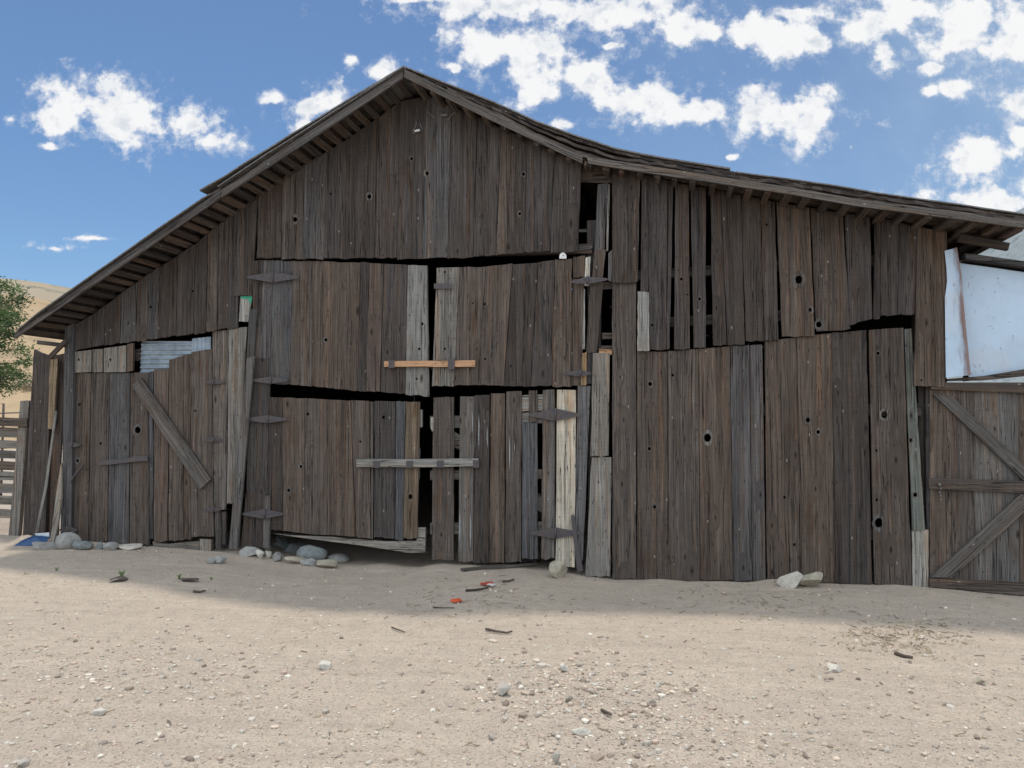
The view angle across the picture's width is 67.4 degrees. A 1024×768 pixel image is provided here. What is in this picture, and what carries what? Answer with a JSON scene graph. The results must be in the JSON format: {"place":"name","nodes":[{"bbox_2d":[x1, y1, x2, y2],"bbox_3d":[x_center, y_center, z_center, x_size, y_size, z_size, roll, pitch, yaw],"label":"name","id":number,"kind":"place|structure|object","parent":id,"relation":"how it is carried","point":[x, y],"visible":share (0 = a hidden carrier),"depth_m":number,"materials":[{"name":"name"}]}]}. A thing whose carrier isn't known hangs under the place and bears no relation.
{"place":"outdoors","nodes":[
{"label":"outdoors","id":0,"kind":"place"},
{"bbox_2d":[0,294,64,448],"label":"hill","id":1,"kind":"structure","parent":0,"point":[12,402],"depth_m":49.19,"materials":[{"name":"beige sand"}]},
{"bbox_2d":[6,379,31,392],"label":"bush","id":2,"kind":"object","parent":1,"relation":"on","point":[27,386],"visible":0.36,"depth_m":41.76,"materials":[{"name":"green plant"}]},
{"bbox_2d":[0,278,70,301],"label":"hill","id":3,"kind":"structure","parent":0,"point":[47,292],"depth_m":236.48,"materials":[{"name":"beige sand"}]},
{"bbox_2d":[0,449,1023,767],"bbox_3d":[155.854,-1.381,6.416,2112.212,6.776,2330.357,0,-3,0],"label":"ground","id":4,"kind":"structure","parent":0,"point":[366,577],"depth_m":5.09,"materials":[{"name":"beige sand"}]},
{"bbox_2d":[0,400,30,535],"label":"board fence","id":5,"kind":"object","parent":4,"relation":"on","point":[16,489],"visible":0.96,"depth_m":9.76,"materials":[{"name":"wood"}]},
{"bbox_2d":[0,276,39,403],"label":"tree","id":6,"kind":"object","parent":4,"relation":"on","point":[6,316],"visible":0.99,"depth_m":17.04,"materials":[{"name":"green plant"}]},
{"bbox_2d":[17,758,29,766],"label":"stone","id":7,"kind":"object","parent":4,"relation":"on","point":[24,762],"visible":1,"depth_m":3.58,"materials":[{"name":"white stone"}]},
{"bbox_2d":[14,532,48,545],"bbox_3d":[-5.646,1.835,9.053,0.355,0.145,0.192,0,-3,0],"label":"plastic sheet","id":8,"kind":"object","parent":4,"relation":"on","point":[40,537],"visible":0.88,"depth_m":9.04,"materials":[{"name":"blue plastic"}]},
{"bbox_2d":[0,403,62,495],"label":"wire fence","id":9,"kind":"object","parent":4,"relation":"on","point":[3,413],"visible":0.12,"depth_m":14.99,"materials":[{"name":"grey"}]},
{"bbox_2d":[32,542,56,549],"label":"stone","id":10,"kind":"object","parent":4,"relation":"on","point":[43,545],"visible":0.94,"depth_m":8.73,"materials":[{"name":"grey stone"}]},
{"bbox_2d":[35,411,56,532],"bbox_3d":[-5.602,1.073,9.237,0.202,1.502,0.050,1,-3,-16],"label":"stake","id":11,"kind":"object","parent":4,"relation":"on","point":[46,482],"visible":0.93,"depth_m":9.22,"materials":[{"name":"grey wood"}]},
{"bbox_2d":[50,463,62,541],"bbox_3d":[-5.383,1.412,9.104,0.081,0.933,0.165,0,-3,11],"label":"stake","id":12,"kind":"object","parent":4,"relation":"on","point":[57,509],"visible":0.86,"depth_m":9.10,"materials":[{"name":"grey wood"}]},
{"bbox_2d":[55,532,81,549],"bbox_3d":[-5.127,1.825,8.871,0.249,0.225,0.257,-2,-3,42],"label":"stone","id":13,"kind":"object","parent":4,"relation":"on","point":[65,540],"visible":0.81,"depth_m":8.78,"materials":[{"name":"grey stone"}]},
{"bbox_2d":[72,541,93,549],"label":"stone","id":14,"kind":"object","parent":4,"relation":"on","point":[79,545],"visible":1,"depth_m":8.73,"materials":[{"name":"grey stone"}]},
{"bbox_2d":[90,709,106,715],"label":"stone","id":15,"kind":"object","parent":4,"relation":"on","point":[98,712],"visible":1,"depth_m":4.22,"materials":[{"name":"white stone"}]},
{"bbox_2d":[95,542,102,548],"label":"stone","id":16,"kind":"object","parent":4,"relation":"on","point":[99,545],"visible":0.88,"depth_m":8.79,"materials":[{"name":"grey stone"}]},
{"bbox_2d":[103,542,118,550],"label":"stone","id":17,"kind":"object","parent":4,"relation":"on","point":[109,546],"visible":0.98,"depth_m":8.71,"materials":[{"name":"grey stone"}]},
{"bbox_2d":[110,576,127,579],"bbox_3d":[-3.735,1.843,7.287,0.154,0.038,0.135,0,-3,0],"label":"bark piece","id":18,"kind":"object","parent":4,"relation":"on","point":[122,577],"visible":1,"depth_m":7.28,"materials":[{"name":"wood"}]},
{"bbox_2d":[119,543,142,549],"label":"stone","id":19,"kind":"object","parent":4,"relation":"on","point":[132,546],"visible":0.98,"depth_m":8.78,"materials":[{"name":"beige stone"}]},
{"bbox_2d":[181,578,198,580],"bbox_3d":[-3.100,1.873,7.372,0.181,0.024,0.099,0,-3,0],"label":"bark piece","id":20,"kind":"object","parent":4,"relation":"on","point":[189,579],"visible":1,"depth_m":7.36,"materials":[{"name":"wood"}]},
{"bbox_2d":[193,590,205,592],"bbox_3d":[-2.858,1.896,7.026,0.114,0.024,0.034,1,-3,-13],"label":"stick","id":21,"kind":"object","parent":4,"relation":"on","point":[195,591],"visible":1,"depth_m":7.01,"materials":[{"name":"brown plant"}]},
{"bbox_2d":[206,557,215,563],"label":"stone","id":22,"kind":"object","parent":4,"relation":"on","point":[210,560],"visible":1,"depth_m":8.16,"materials":[{"name":"grey stone"}]},
{"bbox_2d":[214,556,226,563],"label":"stone","id":23,"kind":"object","parent":4,"relation":"on","point":[220,559],"visible":1,"depth_m":8.19,"materials":[{"name":"grey stone"}]},
{"bbox_2d":[239,546,263,556],"bbox_3d":[-2.945,1.897,8.688,0.276,0.129,0.168,-2,-3,-10],"label":"stone","id":24,"kind":"object","parent":4,"relation":"on","point":[246,551],"visible":0.88,"depth_m":8.64,"materials":[{"name":"grey stone"}]},
{"bbox_2d":[256,550,263,558],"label":"stone","id":25,"kind":"object","parent":4,"relation":"on","point":[259,554],"visible":1,"depth_m":8.57,"materials":[{"name":"beige stone"}]},
{"bbox_2d":[264,551,271,557],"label":"stone","id":26,"kind":"object","parent":4,"relation":"on","point":[267,554],"visible":1,"depth_m":8.66,"materials":[{"name":"beige stone"}]},
{"bbox_2d":[272,552,281,560],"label":"stone","id":27,"kind":"object","parent":4,"relation":"on","point":[276,556],"visible":1,"depth_m":8.59,"materials":[{"name":"grey stone"}]},
{"bbox_2d":[273,541,286,548],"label":"stone","id":28,"kind":"object","parent":4,"relation":"on","point":[281,544],"visible":0.97,"depth_m":9.07,"materials":[{"name":"grey stone"}]},
{"bbox_2d":[283,543,304,552],"bbox_3d":[-2.591,1.939,9.122,0.261,0.133,0.197,2,-3,-35],"label":"stone","id":29,"kind":"object","parent":4,"relation":"on","point":[291,547],"visible":0.83,"depth_m":9.03,"materials":[{"name":"grey stone"}]},
{"bbox_2d":[284,556,306,563],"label":"stone","id":30,"kind":"object","parent":4,"relation":"on","point":[295,559],"visible":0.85,"depth_m":8.49,"materials":[{"name":"beige stone"}]},
{"bbox_2d":[300,558,316,565],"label":"stone","id":31,"kind":"object","parent":4,"relation":"on","point":[309,562],"visible":1,"depth_m":8.43,"materials":[{"name":"grey stone"}]},
{"bbox_2d":[296,544,326,559],"bbox_3d":[-2.255,1.923,8.658,0.351,0.215,0.278,2,2,20],"label":"stone","id":32,"kind":"object","parent":4,"relation":"on","point":[309,551],"visible":0.79,"depth_m":8.57,"materials":[{"name":"grey stone"}]},
{"bbox_2d":[318,660,331,669],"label":"stone","id":33,"kind":"object","parent":4,"relation":"on","point":[324,665],"visible":1,"depth_m":4.89,"materials":[{"name":"white stone"}]},
{"bbox_2d":[316,559,336,567],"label":"stone","id":34,"kind":"object","parent":4,"relation":"on","point":[329,563],"visible":1,"depth_m":8.43,"materials":[{"name":"beige stone"}]},
{"bbox_2d":[327,553,348,562],"bbox_3d":[-1.991,1.994,8.764,0.264,0.115,0.207,0,-2,-14],"label":"stone","id":35,"kind":"object","parent":4,"relation":"on","point":[340,558],"visible":0.77,"depth_m":8.70,"materials":[{"name":"grey stone"}]},
{"bbox_2d":[450,598,461,602],"bbox_3d":[-0.481,1.873,6.662,0.092,0.025,0.096,-1,-3,28],"label":"plastic scrap","id":36,"kind":"object","parent":4,"relation":"on","point":[456,600],"visible":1,"depth_m":6.64,"materials":[{"name":"red plastic"}]},
{"bbox_2d":[465,587,488,591],"bbox_3d":[-0.317,1.889,7.072,0.247,0.024,0.031,2,-3,-34],"label":"stick","id":37,"kind":"object","parent":4,"relation":"on","point":[467,590],"visible":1,"depth_m":7.05,"materials":[{"name":"wood"}]},
{"bbox_2d":[461,561,536,571],"bbox_3d":[-0.134,1.931,8.131,0.844,0.031,0.090,1,-3,-25],"label":"loose plank","id":38,"kind":"object","parent":4,"relation":"on","point":[498,566],"visible":1,"depth_m":8.11,"materials":[{"name":"wood"}]},
{"bbox_2d":[485,628,512,633],"bbox_3d":[-0.102,1.839,5.722,0.210,0.022,0.053,-1,-3,14],"label":"stick","id":39,"kind":"object","parent":4,"relation":"on","point":[493,630],"visible":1,"depth_m":5.71,"materials":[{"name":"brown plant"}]},
{"bbox_2d":[498,683,509,695],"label":"stone","id":40,"kind":"object","parent":4,"relation":"on","point":[503,689],"visible":1,"depth_m":4.40,"materials":[{"name":"white stone"}]},
{"bbox_2d":[0,572,1016,757],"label":"straw","id":41,"kind":"object","parent":4,"relation":"on","point":[929,631],"visible":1,"depth_m":5.63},
{"bbox_2d":[14,65,1023,586],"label":"barn","id":42,"kind":"structure","parent":4,"relation":"on","point":[394,283],"depth_m":8.26,"materials":[{"name":"brown wood"}]},
{"bbox_2d":[59,349,224,544],"bbox_3d":[-4.353,0.747,9.026,2.121,2.300,0.111,0,-3,11],"label":"plank door","id":43,"kind":"structure","parent":42,"relation":"in","point":[127,485],"depth_m":9.02,"materials":[{"name":"brown wood"}]},
{"bbox_2d":[242,397,426,552],"bbox_3d":[-2.003,0.997,8.580,2.152,1.714,0.132,0,-3,11],"label":"barn door","id":44,"kind":"structure","parent":42,"relation":"in","point":[327,445],"depth_m":8.55,"materials":[{"name":"brown wood"}]},
{"bbox_2d":[247,260,429,396],"bbox_3d":[-1.976,-0.639,8.615,2.182,1.573,0.093,-1,-3,11],"label":"hay door","id":45,"kind":"structure","parent":42,"relation":"in","point":[365,311],"depth_m":8.60,"materials":[{"name":"brown wood"}]},
{"bbox_2d":[430,389,582,562],"bbox_3d":[-0.076,0.988,8.209,1.683,1.852,0.152,-1,-3,11],"label":"barn door","id":46,"kind":"structure","parent":42,"relation":"in","point":[481,513],"depth_m":8.21,"materials":[{"name":"brown wood"}]},
{"bbox_2d":[432,259,607,386],"bbox_3d":[0.065,-0.643,8.204,1.921,1.362,0.097,0,-3,11],"label":"hay door","id":47,"kind":"structure","parent":42,"relation":"in","point":[467,330],"depth_m":8.24,"materials":[{"name":"brown wood"}]},
{"bbox_2d":[928,382,1023,594],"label":"plank gate","id":48,"kind":"structure","parent":42,"relation":"attached to","point":[976,486],"depth_m":7.27,"materials":[{"name":"brown wood"}]},
{"bbox_2d":[945,247,1023,381],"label":"shed","id":49,"kind":"structure","parent":42,"relation":"attached to","point":[984,317],"depth_m":7.33,"materials":[{"name":"white paint"}]},
{"bbox_2d":[551,751,559,763],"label":"stone","id":50,"kind":"object","parent":4,"relation":"on","point":[555,756],"visible":1,"depth_m":3.58,"materials":[{"name":"grey stone"}]},
{"bbox_2d":[549,560,567,577],"bbox_3d":[0.475,1.884,7.799,0.224,0.187,0.114,0,-1,-21],"label":"stone","id":51,"kind":"object","parent":4,"relation":"on","point":[558,568],"visible":1,"depth_m":7.76,"materials":[{"name":"beige stone"}]},
{"bbox_2d":[559,663,567,671],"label":"stone","id":52,"kind":"object","parent":4,"relation":"on","point":[563,666],"visible":1,"depth_m":4.79,"materials":[{"name":"white stone"}]},
{"bbox_2d":[565,694,572,701],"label":"stone","id":53,"kind":"object","parent":4,"relation":"on","point":[569,697],"visible":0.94,"depth_m":4.27,"materials":[{"name":"beige stone"}]},
{"bbox_2d":[571,727,591,735],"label":"stone","id":54,"kind":"object","parent":4,"relation":"on","point":[579,731],"visible":0.98,"depth_m":3.88,"materials":[{"name":"white stone"}]},
{"bbox_2d":[600,708,611,715],"bbox_3d":[0.502,1.749,4.090,0.018,0.021,0.095,1,-3,-26],"label":"stick","id":55,"kind":"object","parent":4,"relation":"on","point":[605,711],"visible":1,"depth_m":4.09,"materials":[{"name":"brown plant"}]},
{"bbox_2d":[777,571,803,588],"bbox_3d":[2.690,1.893,7.402,0.233,0.184,0.153,-2,-3,31],"label":"stone","id":56,"kind":"object","parent":4,"relation":"on","point":[792,580],"visible":0.95,"depth_m":7.34,"materials":[{"name":"grey stone"}]},
{"bbox_2d":[799,572,822,586],"bbox_3d":[2.848,1.876,7.376,0.255,0.163,0.178,4,1,3],"label":"stone","id":57,"kind":"object","parent":4,"relation":"on","point":[814,579],"visible":0.93,"depth_m":7.33,"materials":[{"name":"beige stone"}]},
{"bbox_2d":[827,663,841,672],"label":"stone","id":58,"kind":"object","parent":4,"relation":"on","point":[832,667],"visible":0.92,"depth_m":4.85,"materials":[{"name":"white stone"}]},
{"bbox_2d":[894,651,912,658],"bbox_3d":[2.649,1.840,5.200,0.036,0.026,0.132,1,-3,-26],"label":"stick","id":59,"kind":"object","parent":4,"relation":"on","point":[896,653],"visible":1,"depth_m":5.19,"materials":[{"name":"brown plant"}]},
{"bbox_2d":[976,677,984,684],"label":"stone","id":60,"kind":"object","parent":4,"relation":"on","point":[980,680],"visible":1,"depth_m":4.65,"materials":[{"name":"beige stone"}]},
{"bbox_2d":[0,0,1023,287],"label":"sky","id":61,"kind":"structure","parent":0,"point":[115,115],"materials":[{"name":"blue"}]},
{"bbox_2d":[947,208,1023,381],"bbox_3d":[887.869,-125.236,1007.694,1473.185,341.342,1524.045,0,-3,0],"label":"mountain","id":62,"kind":"structure","parent":0,"point":[1015,251],"depth_m":698.28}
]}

